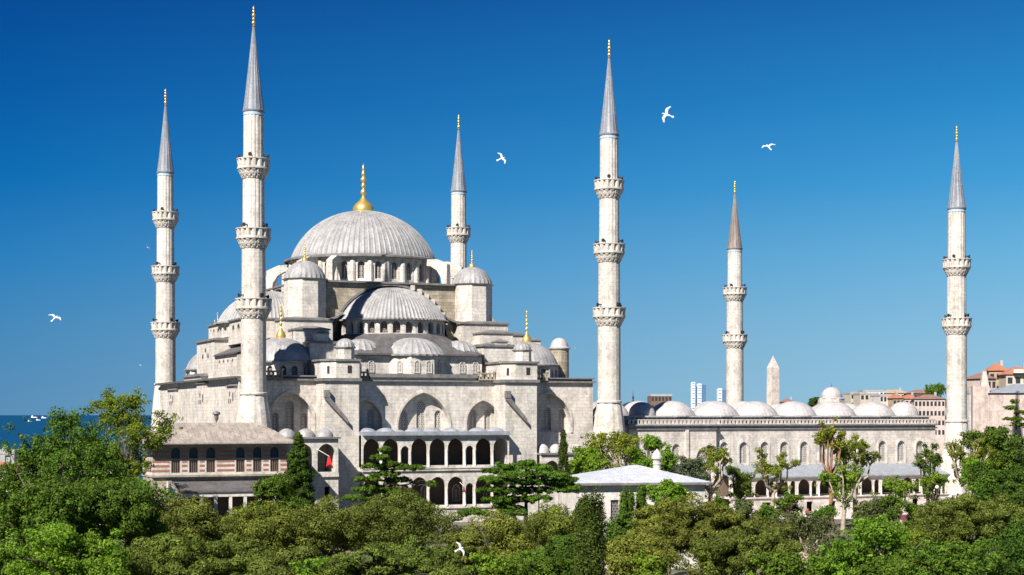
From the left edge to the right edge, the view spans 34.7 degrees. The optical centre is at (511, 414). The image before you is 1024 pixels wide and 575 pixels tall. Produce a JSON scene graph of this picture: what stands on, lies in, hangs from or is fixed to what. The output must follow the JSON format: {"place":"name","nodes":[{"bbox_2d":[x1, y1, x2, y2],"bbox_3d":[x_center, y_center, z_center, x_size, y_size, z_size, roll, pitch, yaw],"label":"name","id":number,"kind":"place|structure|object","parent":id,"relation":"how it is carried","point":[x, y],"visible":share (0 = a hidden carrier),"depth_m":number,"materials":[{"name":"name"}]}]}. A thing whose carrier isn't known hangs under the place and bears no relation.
{"place":"outdoors","nodes":[
{"label":"outdoors","id":0,"kind":"place"},
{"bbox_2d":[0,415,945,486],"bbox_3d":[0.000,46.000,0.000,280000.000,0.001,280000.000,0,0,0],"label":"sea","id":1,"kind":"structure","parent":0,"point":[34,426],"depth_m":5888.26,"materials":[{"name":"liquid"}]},
{"bbox_2d":[0,499,999,574],"bbox_3d":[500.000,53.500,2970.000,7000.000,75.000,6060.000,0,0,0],"label":"ground","id":2,"kind":"structure","parent":0,"point":[685,572],"depth_m":222.49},
{"bbox_2d":[0,447,21,465],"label":"house","id":3,"kind":"structure","parent":2,"relation":"on","point":[3,455],"depth_m":325.87,"materials":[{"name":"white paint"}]},
{"bbox_2d":[0,537,49,574],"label":"broadleaf tree","id":4,"kind":"object","parent":2,"relation":"on","point":[6,557],"visible":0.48,"depth_m":126.73,"materials":[{"name":"green plant"}]},
{"bbox_2d":[0,455,60,504],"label":"broadleaf tree","id":5,"kind":"object","parent":2,"relation":"on","point":[11,480],"visible":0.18,"depth_m":157.09,"materials":[{"name":"green plant"}]},
{"bbox_2d":[0,480,102,553],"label":"broadleaf tree","id":6,"kind":"object","parent":2,"relation":"on","point":[32,507],"visible":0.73,"depth_m":136.83,"materials":[{"name":"green plant"}]},
{"bbox_2d":[1,521,132,574],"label":"broadleaf tree","id":7,"kind":"object","parent":2,"relation":"on","point":[54,548],"visible":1,"depth_m":121.27,"materials":[{"name":"green plant"}]},
{"bbox_2d":[0,405,165,551],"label":"broadleaf tree","id":8,"kind":"object","parent":2,"relation":"on","point":[69,460],"visible":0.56,"depth_m":149.43,"materials":[{"name":"green plant"}]},
{"bbox_2d":[63,477,175,550],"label":"broadleaf tree","id":9,"kind":"object","parent":2,"relation":"on","point":[115,504],"visible":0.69,"depth_m":140.33,"materials":[{"name":"green plant"}]},
{"bbox_2d":[92,547,156,574],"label":"pine tree","id":10,"kind":"object","parent":2,"relation":"on","point":[137,567],"visible":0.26,"depth_m":125.15,"materials":[{"name":"green plant"}]},
{"bbox_2d":[83,386,183,480],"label":"broadleaf tree","id":11,"kind":"object","parent":2,"relation":"on","point":[133,425],"visible":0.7,"depth_m":204.28,"materials":[{"name":"green plant"}]},
{"bbox_2d":[150,88,180,430],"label":"minaret","id":12,"kind":"object","parent":2,"relation":"on","point":[165,326],"visible":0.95,"depth_m":294.22,"materials":[{"name":"stone"}]},
{"bbox_2d":[121,531,233,574],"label":"pine tree","id":13,"kind":"object","parent":2,"relation":"on","point":[168,553],"visible":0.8,"depth_m":128.95,"materials":[{"name":"green plant"}]},
{"bbox_2d":[124,492,234,553],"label":"pine tree","id":14,"kind":"object","parent":2,"relation":"on","point":[191,519],"visible":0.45,"depth_m":150.74,"materials":[{"name":"green plant"}]},
{"bbox_2d":[131,423,293,521],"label":"pavilion","id":15,"kind":"structure","parent":2,"relation":"on","point":[222,467],"depth_m":221.96,"materials":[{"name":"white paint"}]},
{"bbox_2d":[189,460,197,472],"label":"window","id":16,"kind":"structure","parent":15,"relation":"in","point":[193,464],"depth_m":220.78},
{"bbox_2d":[213,532,280,574],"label":"pine tree","id":17,"kind":"object","parent":2,"relation":"on","point":[246,550],"visible":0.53,"depth_m":132.20,"materials":[{"name":"green plant"}]},
{"bbox_2d":[235,6,271,428],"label":"minaret","id":18,"kind":"object","parent":2,"relation":"on","point":[253,307],"visible":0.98,"depth_m":232.58,"materials":[{"name":"stone"}]},
{"bbox_2d":[212,500,323,550],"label":"pine tree","id":19,"kind":"object","parent":2,"relation":"on","point":[257,524],"visible":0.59,"depth_m":156.18,"materials":[{"name":"green plant"}]},
{"bbox_2d":[248,471,299,515],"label":"broadleaf tree","id":20,"kind":"object","parent":2,"relation":"on","point":[270,488],"visible":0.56,"depth_m":199.48,"materials":[{"name":"green plant"}]},
{"bbox_2d":[244,543,334,574],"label":"pine tree","id":21,"kind":"object","parent":2,"relation":"on","point":[277,564],"visible":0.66,"depth_m":127.16,"materials":[{"name":"green plant"}]},
{"bbox_2d":[280,432,317,512],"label":"conifer tree","id":22,"kind":"object","parent":2,"relation":"on","point":[299,470],"visible":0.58,"depth_m":215.18,"materials":[{"name":"green plant"}]},
{"bbox_2d":[289,554,338,574],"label":"broadleaf tree","id":23,"kind":"object","parent":2,"relation":"on","point":[313,566],"visible":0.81,"depth_m":123.14,"materials":[{"name":"green plant"}]},
{"bbox_2d":[278,494,383,558],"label":"pine tree","id":24,"kind":"object","parent":2,"relation":"on","point":[333,528],"visible":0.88,"depth_m":158.05,"materials":[{"name":"green plant"}]},
{"bbox_2d":[155,163,595,521],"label":"mosque","id":25,"kind":"structure","parent":2,"relation":"on","point":[378,335],"depth_m":252.01,"materials":[{"name":"stone"}]},
{"bbox_2d":[342,445,437,501],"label":"cedar tree","id":26,"kind":"object","parent":2,"relation":"on","point":[384,472],"visible":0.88,"depth_m":211.13,"materials":[{"name":"green plant"}]},
{"bbox_2d":[318,541,468,574],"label":"cedar tree","id":27,"kind":"object","parent":2,"relation":"on","point":[352,563],"visible":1,"depth_m":119.74,"materials":[{"name":"green plant"}]},
{"bbox_2d":[337,485,471,553],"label":"pine tree","id":28,"kind":"object","parent":2,"relation":"on","point":[399,520],"visible":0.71,"depth_m":163.98,"materials":[{"name":"green plant"}]},
{"bbox_2d":[359,534,468,574],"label":"pine tree","id":29,"kind":"object","parent":2,"relation":"on","point":[414,551],"visible":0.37,"depth_m":131.41,"materials":[{"name":"green plant"}]},
{"bbox_2d":[446,114,470,283],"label":"minaret","id":30,"kind":"object","parent":2,"relation":"on","point":[458,233],"visible":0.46,"depth_m":316.36,"materials":[{"name":"stone"}]},
{"bbox_2d":[428,530,495,574],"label":"pine tree","id":31,"kind":"object","parent":2,"relation":"on","point":[472,542],"visible":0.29,"depth_m":138.97,"materials":[{"name":"green plant"}]},
{"bbox_2d":[453,508,539,558],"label":"pine tree","id":32,"kind":"object","parent":2,"relation":"on","point":[507,535],"visible":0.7,"depth_m":158.94,"materials":[{"name":"green plant"}]},
{"bbox_2d":[467,551,526,574],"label":"broadleaf tree","id":33,"kind":"object","parent":2,"relation":"on","point":[491,565],"visible":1,"depth_m":121.00,"materials":[{"name":"green plant"}]},
{"bbox_2d":[456,459,581,525],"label":"cedar tree","id":34,"kind":"object","parent":2,"relation":"on","point":[516,474],"visible":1,"depth_m":190.78,"materials":[{"name":"green plant"}]},
{"bbox_2d":[500,545,573,574],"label":"pine tree","id":35,"kind":"object","parent":2,"relation":"on","point":[540,560],"visible":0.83,"depth_m":125.09,"materials":[{"name":"green plant"}]},
{"bbox_2d":[523,502,575,547],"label":"pine tree","id":36,"kind":"object","parent":2,"relation":"on","point":[545,525],"visible":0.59,"depth_m":167.93,"materials":[{"name":"green plant"}]},
{"bbox_2d":[544,532,574,573],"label":"pine tree","id":37,"kind":"object","parent":2,"relation":"on","point":[561,545],"visible":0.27,"depth_m":134.97,"materials":[{"name":"green plant"}]},
{"bbox_2d":[557,429,569,472],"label":"cypress tree","id":38,"kind":"object","parent":2,"relation":"on","point":[563,457],"visible":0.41,"depth_m":225.66,"materials":[{"name":"green plant"}]},
{"bbox_2d":[567,445,610,473],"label":"broadleaf tree","id":39,"kind":"object","parent":2,"relation":"on","point":[585,459],"visible":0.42,"depth_m":230.49,"materials":[{"name":"green plant"}]},
{"bbox_2d":[571,486,609,574],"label":"cypress tree","id":40,"kind":"object","parent":2,"relation":"on","point":[589,553],"visible":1,"depth_m":117.27,"materials":[{"name":"green plant"}]},
{"bbox_2d":[589,40,628,468],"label":"minaret","id":41,"kind":"object","parent":2,"relation":"on","point":[609,315],"visible":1,"depth_m":254.72,"materials":[{"name":"stone"}]},
{"bbox_2d":[580,429,652,468],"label":"broadleaf tree","id":42,"kind":"object","parent":2,"relation":"on","point":[619,441],"visible":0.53,"depth_m":239.34,"materials":[{"name":"green plant"}]},
{"bbox_2d":[603,508,635,551],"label":"broadleaf tree","id":43,"kind":"object","parent":2,"relation":"on","point":[621,524],"visible":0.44,"depth_m":167.19,"materials":[{"name":"green plant"}]},
{"bbox_2d":[618,485,635,517],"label":"cypress tree","id":44,"kind":"object","parent":2,"relation":"on","point":[627,501],"visible":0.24,"depth_m":184.60,"materials":[{"name":"green plant"}]},
{"bbox_2d":[549,449,712,568],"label":"bath house","id":45,"kind":"structure","parent":2,"relation":"on","point":[611,482],"depth_m":199.71,"materials":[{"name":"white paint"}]},
{"bbox_2d":[611,500,617,520],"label":"window","id":46,"kind":"structure","parent":45,"relation":"in","point":[614,503],"depth_m":198.20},
{"bbox_2d":[611,550,670,574],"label":"broadleaf tree","id":47,"kind":"object","parent":2,"relation":"on","point":[655,564],"visible":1,"depth_m":121.64,"materials":[{"name":"green plant"}]},
{"bbox_2d":[634,482,647,519],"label":"cypress tree","id":48,"kind":"object","parent":2,"relation":"on","point":[641,495],"visible":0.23,"depth_m":187.07,"materials":[{"name":"green plant"}]},
{"bbox_2d":[603,529,680,574],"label":"pine tree","id":49,"kind":"object","parent":2,"relation":"on","point":[624,548],"visible":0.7,"depth_m":145.09,"materials":[{"name":"green plant"}]},
{"bbox_2d":[623,433,679,472],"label":"broadleaf tree","id":50,"kind":"object","parent":2,"relation":"on","point":[651,443],"visible":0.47,"depth_m":238.91,"materials":[{"name":"green plant"}]},
{"bbox_2d":[625,498,680,548],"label":"pine tree","id":51,"kind":"object","parent":2,"relation":"on","point":[648,514],"visible":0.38,"depth_m":158.89,"materials":[{"name":"green plant"}]},
{"bbox_2d":[644,478,691,574],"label":"broadleaf tree","id":52,"kind":"object","parent":2,"relation":"on","point":[666,488],"visible":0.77,"depth_m":186.92,"materials":[{"name":"green plant"}]},
{"bbox_2d":[669,454,710,480],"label":"broadleaf tree","id":53,"kind":"object","parent":2,"relation":"on","point":[687,467],"visible":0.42,"depth_m":232.00,"materials":[{"name":"green plant"}]},
{"bbox_2d":[691,382,695,409],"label":"skyscraper","id":54,"kind":"structure","parent":2,"relation":"on","point":[693,395],"depth_m":2592.00,"materials":[{"name":"white concrete"}]},
{"bbox_2d":[696,384,705,405],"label":"skyscraper","id":55,"kind":"structure","parent":2,"relation":"on","point":[700,393],"depth_m":2593.00,"materials":[{"name":"white concrete"}]},
{"bbox_2d":[689,443,733,501],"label":"plane tree","id":56,"kind":"object","parent":2,"relation":"on","point":[712,457],"visible":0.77,"depth_m":235.35,"materials":[{"name":"green plant"}]},
{"bbox_2d":[717,388,725,402],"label":"skyscraper","id":57,"kind":"structure","parent":2,"relation":"on","point":[721,395],"depth_m":2593.00,"materials":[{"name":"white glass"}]},
{"bbox_2d":[645,492,804,574],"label":"pine tree","id":58,"kind":"object","parent":2,"relation":"on","point":[686,526],"visible":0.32,"depth_m":153.20,"materials":[{"name":"green plant"}]},
{"bbox_2d":[722,181,747,405],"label":"minaret","id":59,"kind":"object","parent":2,"relation":"on","point":[734,340],"visible":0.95,"depth_m":340.04,"materials":[{"name":"stone"}]},
{"bbox_2d":[724,464,755,504],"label":"plane tree","id":60,"kind":"object","parent":2,"relation":"on","point":[742,481],"visible":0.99,"depth_m":239.32,"materials":[{"name":"green plant"}]},
{"bbox_2d":[688,520,802,574],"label":"pine tree","id":61,"kind":"object","parent":2,"relation":"on","point":[722,552],"visible":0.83,"depth_m":138.67,"materials":[{"name":"green plant"}]},
{"bbox_2d":[732,499,758,521],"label":"shrub","id":62,"kind":"object","parent":2,"relation":"on","point":[747,504],"visible":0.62,"depth_m":214.48,"materials":[{"name":"green plant"}]},
{"bbox_2d":[753,502,778,523],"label":"shrub","id":63,"kind":"object","parent":2,"relation":"on","point":[765,510],"visible":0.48,"depth_m":215.19,"materials":[{"name":"green plant"}]},
{"bbox_2d":[593,401,950,512],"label":"courtyard building","id":64,"kind":"structure","parent":2,"relation":"on","point":[895,435],"depth_m":273.06,"materials":[{"name":"stone"}]},
{"bbox_2d":[766,356,779,405],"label":"obelisk","id":65,"kind":"object","parent":2,"relation":"on","point":[773,394],"visible":0.28,"depth_m":429.05,"materials":[{"name":"stone"}]},
{"bbox_2d":[751,447,802,506],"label":"plane tree","id":66,"kind":"object","parent":2,"relation":"on","point":[768,470],"visible":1,"depth_m":239.57,"materials":[{"name":"green plant"}]},
{"bbox_2d":[742,550,817,574],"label":"broadleaf tree","id":67,"kind":"object","parent":2,"relation":"on","point":[780,562],"visible":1,"depth_m":124.73,"materials":[{"name":"green plant"}]},
{"bbox_2d":[770,490,804,519],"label":"broadleaf tree","id":68,"kind":"object","parent":2,"relation":"on","point":[786,505],"visible":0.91,"depth_m":225.84,"materials":[{"name":"green plant"}]},
{"bbox_2d":[766,509,841,567],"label":"broadleaf tree","id":69,"kind":"object","parent":2,"relation":"on","point":[809,533],"visible":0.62,"depth_m":164.59,"materials":[{"name":"green plant"}]},
{"bbox_2d":[811,504,839,539],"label":"broadleaf tree","id":70,"kind":"object","parent":2,"relation":"on","point":[828,510],"visible":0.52,"depth_m":216.42,"materials":[{"name":"green plant"}]},
{"bbox_2d":[812,535,843,574],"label":"broadleaf tree","id":71,"kind":"object","parent":2,"relation":"on","point":[828,542],"visible":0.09,"depth_m":145.44,"materials":[{"name":"green plant"}]},
{"bbox_2d":[812,416,847,524],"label":"plane tree","id":72,"kind":"object","parent":2,"relation":"on","point":[825,437],"visible":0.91,"depth_m":235.43,"materials":[{"name":"green plant"}]},
{"bbox_2d":[818,383,844,403],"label":"domed tomb","id":73,"kind":"object","parent":2,"relation":"on","point":[829,394],"visible":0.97,"depth_m":557.18,"materials":[{"name":"stone"}]},
{"bbox_2d":[817,460,864,529],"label":"plane tree","id":74,"kind":"object","parent":2,"relation":"on","point":[842,472],"visible":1,"depth_m":229.51,"materials":[{"name":"green plant"}]},
{"bbox_2d":[833,432,881,523],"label":"plane tree","id":75,"kind":"object","parent":2,"relation":"on","point":[862,453],"visible":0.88,"depth_m":237.17,"materials":[{"name":"green plant"}]},
{"bbox_2d":[851,499,877,521],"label":"shrub","id":76,"kind":"object","parent":2,"relation":"on","point":[864,506],"visible":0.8,"depth_m":217.59,"materials":[{"name":"green plant"}]},
{"bbox_2d":[853,392,877,404],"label":"house","id":77,"kind":"structure","parent":2,"relation":"on","point":[860,398],"depth_m":585.49,"materials":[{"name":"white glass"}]},
{"bbox_2d":[799,513,932,574],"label":"broadleaf tree","id":78,"kind":"object","parent":2,"relation":"on","point":[841,557],"visible":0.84,"depth_m":135.78,"materials":[{"name":"green plant"}]},
{"bbox_2d":[870,394,891,405],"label":"house","id":79,"kind":"structure","parent":2,"relation":"on","point":[882,398],"depth_m":555.57,"materials":[{"name":"white paint"}]},
{"bbox_2d":[867,496,894,521],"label":"broadleaf tree","id":80,"kind":"object","parent":2,"relation":"on","point":[880,511],"visible":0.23,"depth_m":224.34,"materials":[{"name":"green plant"}]},
{"bbox_2d":[847,555,917,574],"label":"tree","id":81,"kind":"object","parent":2,"relation":"on","point":[897,565],"visible":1,"depth_m":123.44,"materials":[{"name":"green plant"}]},
{"bbox_2d":[878,494,909,525],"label":"broadleaf tree","id":82,"kind":"object","parent":2,"relation":"on","point":[891,504],"visible":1,"depth_m":218.44,"materials":[{"name":"green plant"}]},
{"bbox_2d":[888,392,903,407],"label":"house","id":83,"kind":"structure","parent":2,"relation":"on","point":[893,399],"depth_m":552.31,"materials":[{"name":"paint"}]},
{"bbox_2d":[880,475,919,527],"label":"plane tree","id":84,"kind":"object","parent":2,"relation":"on","point":[902,488],"visible":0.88,"depth_m":231.43,"materials":[{"name":"green plant"}]},
{"bbox_2d":[876,525,932,568],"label":"broadleaf tree","id":85,"kind":"object","parent":2,"relation":"on","point":[918,533],"visible":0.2,"depth_m":149.40,"materials":[{"name":"green plant"}]},
{"bbox_2d":[903,503,922,527],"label":"broadleaf tree","id":86,"kind":"object","parent":2,"relation":"on","point":[909,522],"visible":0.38,"depth_m":219.80,"materials":[{"name":"green plant"}]},
{"bbox_2d":[911,392,944,456],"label":"house","id":87,"kind":"structure","parent":2,"relation":"on","point":[932,406],"depth_m":515.31,"materials":[{"name":"paint"}]},
{"bbox_2d":[912,440,944,504],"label":"plane tree","id":88,"kind":"object","parent":2,"relation":"on","point":[935,460],"visible":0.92,"depth_m":243.76,"materials":[{"name":"green plant"}]},
{"bbox_2d":[923,382,945,407],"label":"broadleaf tree","id":89,"kind":"object","parent":2,"relation":"on","point":[938,388],"visible":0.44,"depth_m":557.97,"materials":[{"name":"green plant"}]},
{"bbox_2d":[919,469,950,503],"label":"plane tree","id":90,"kind":"object","parent":2,"relation":"on","point":[937,478],"visible":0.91,"depth_m":239.22,"materials":[{"name":"green plant"}]},
{"bbox_2d":[893,537,1009,574],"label":"broadleaf tree","id":91,"kind":"object","parent":2,"relation":"on","point":[961,557],"visible":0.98,"depth_m":126.77,"materials":[{"name":"green plant"}]},
{"bbox_2d":[940,126,972,497],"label":"minaret","id":92,"kind":"object","parent":2,"relation":"on","point":[956,322],"visible":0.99,"depth_m":280.34,"materials":[{"name":"stone"}]},
{"bbox_2d":[910,492,1023,553],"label":"pine tree","id":93,"kind":"object","parent":2,"relation":"on","point":[962,517],"visible":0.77,"depth_m":157.80,"materials":[{"name":"green plant"}]},
{"bbox_2d":[940,435,1000,494],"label":"plane tree","id":94,"kind":"object","parent":2,"relation":"on","point":[952,447],"visible":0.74,"depth_m":249.58,"materials":[{"name":"green plant"}]},
{"bbox_2d":[959,458,992,500],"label":"broadleaf tree","id":95,"kind":"object","parent":2,"relation":"on","point":[967,462],"visible":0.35,"depth_m":244.38,"materials":[{"name":"green plant"}]},
{"bbox_2d":[958,425,1023,494],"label":"broadleaf tree","id":96,"kind":"object","parent":2,"relation":"on","point":[1000,442],"visible":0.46,"depth_m":260.72,"materials":[{"name":"green plant"}]},
{"bbox_2d":[964,461,1023,501],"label":"broadleaf tree","id":97,"kind":"object","parent":2,"relation":"on","point":[987,481],"visible":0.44,"depth_m":218.68,"materials":[{"name":"green plant"}]},
{"bbox_2d":[985,360,1007,388],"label":"house","id":98,"kind":"structure","parent":2,"relation":"on","point":[994,370],"depth_m":403.84,"materials":[{"name":"tile"}]},
{"bbox_2d":[986,515,1023,574],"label":"broadleaf tree","id":99,"kind":"object","parent":2,"relation":"on","point":[1010,541],"visible":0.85,"depth_m":138.41,"materials":[{"name":"green plant"}]},
{"bbox_2d":[990,480,1023,510],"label":"broadleaf tree","id":100,"kind":"object","parent":2,"relation":"on","point":[1016,492],"visible":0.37,"depth_m":198.97,"materials":[{"name":"green plant"}]},
{"bbox_2d":[1002,399,1023,457],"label":"cedar tree","id":101,"kind":"object","parent":2,"relation":"on","point":[1015,419],"visible":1,"depth_m":279.66,"materials":[{"name":"green plant"}]},
{"bbox_2d":[0,0,1023,414],"label":"sky","id":102,"kind":"structure","parent":0,"point":[843,223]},
{"bbox_2d":[647,394,671,406],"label":"house","id":103,"kind":"structure","parent":0,"point":[653,400],"depth_m":594.97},
{"bbox_2d":[750,509,907,519],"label":"pavement","id":104,"kind":"structure","parent":0,"point":[848,514],"depth_m":262.18,"materials":[{"name":"stone"}]},
{"bbox_2d":[967,390,970,430],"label":"house","id":105,"kind":"structure","parent":0,"point":[969,408],"depth_m":367.89,"materials":[{"name":"white paint"}]},
{"bbox_2d":[967,370,997,389],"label":"house","id":106,"kind":"structure","parent":0,"point":[973,380],"depth_m":397.88,"materials":[{"name":"paint"}]},
{"bbox_2d":[971,371,1023,468],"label":"pink hall","id":107,"kind":"structure","parent":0,"point":[987,405],"depth_m":324.83,"materials":[{"name":"paint"}]},
{"bbox_2d":[998,363,1023,387],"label":"apartment building","id":108,"kind":"structure","parent":0,"point":[1012,375],"depth_m":394.32,"materials":[{"name":"paint"}]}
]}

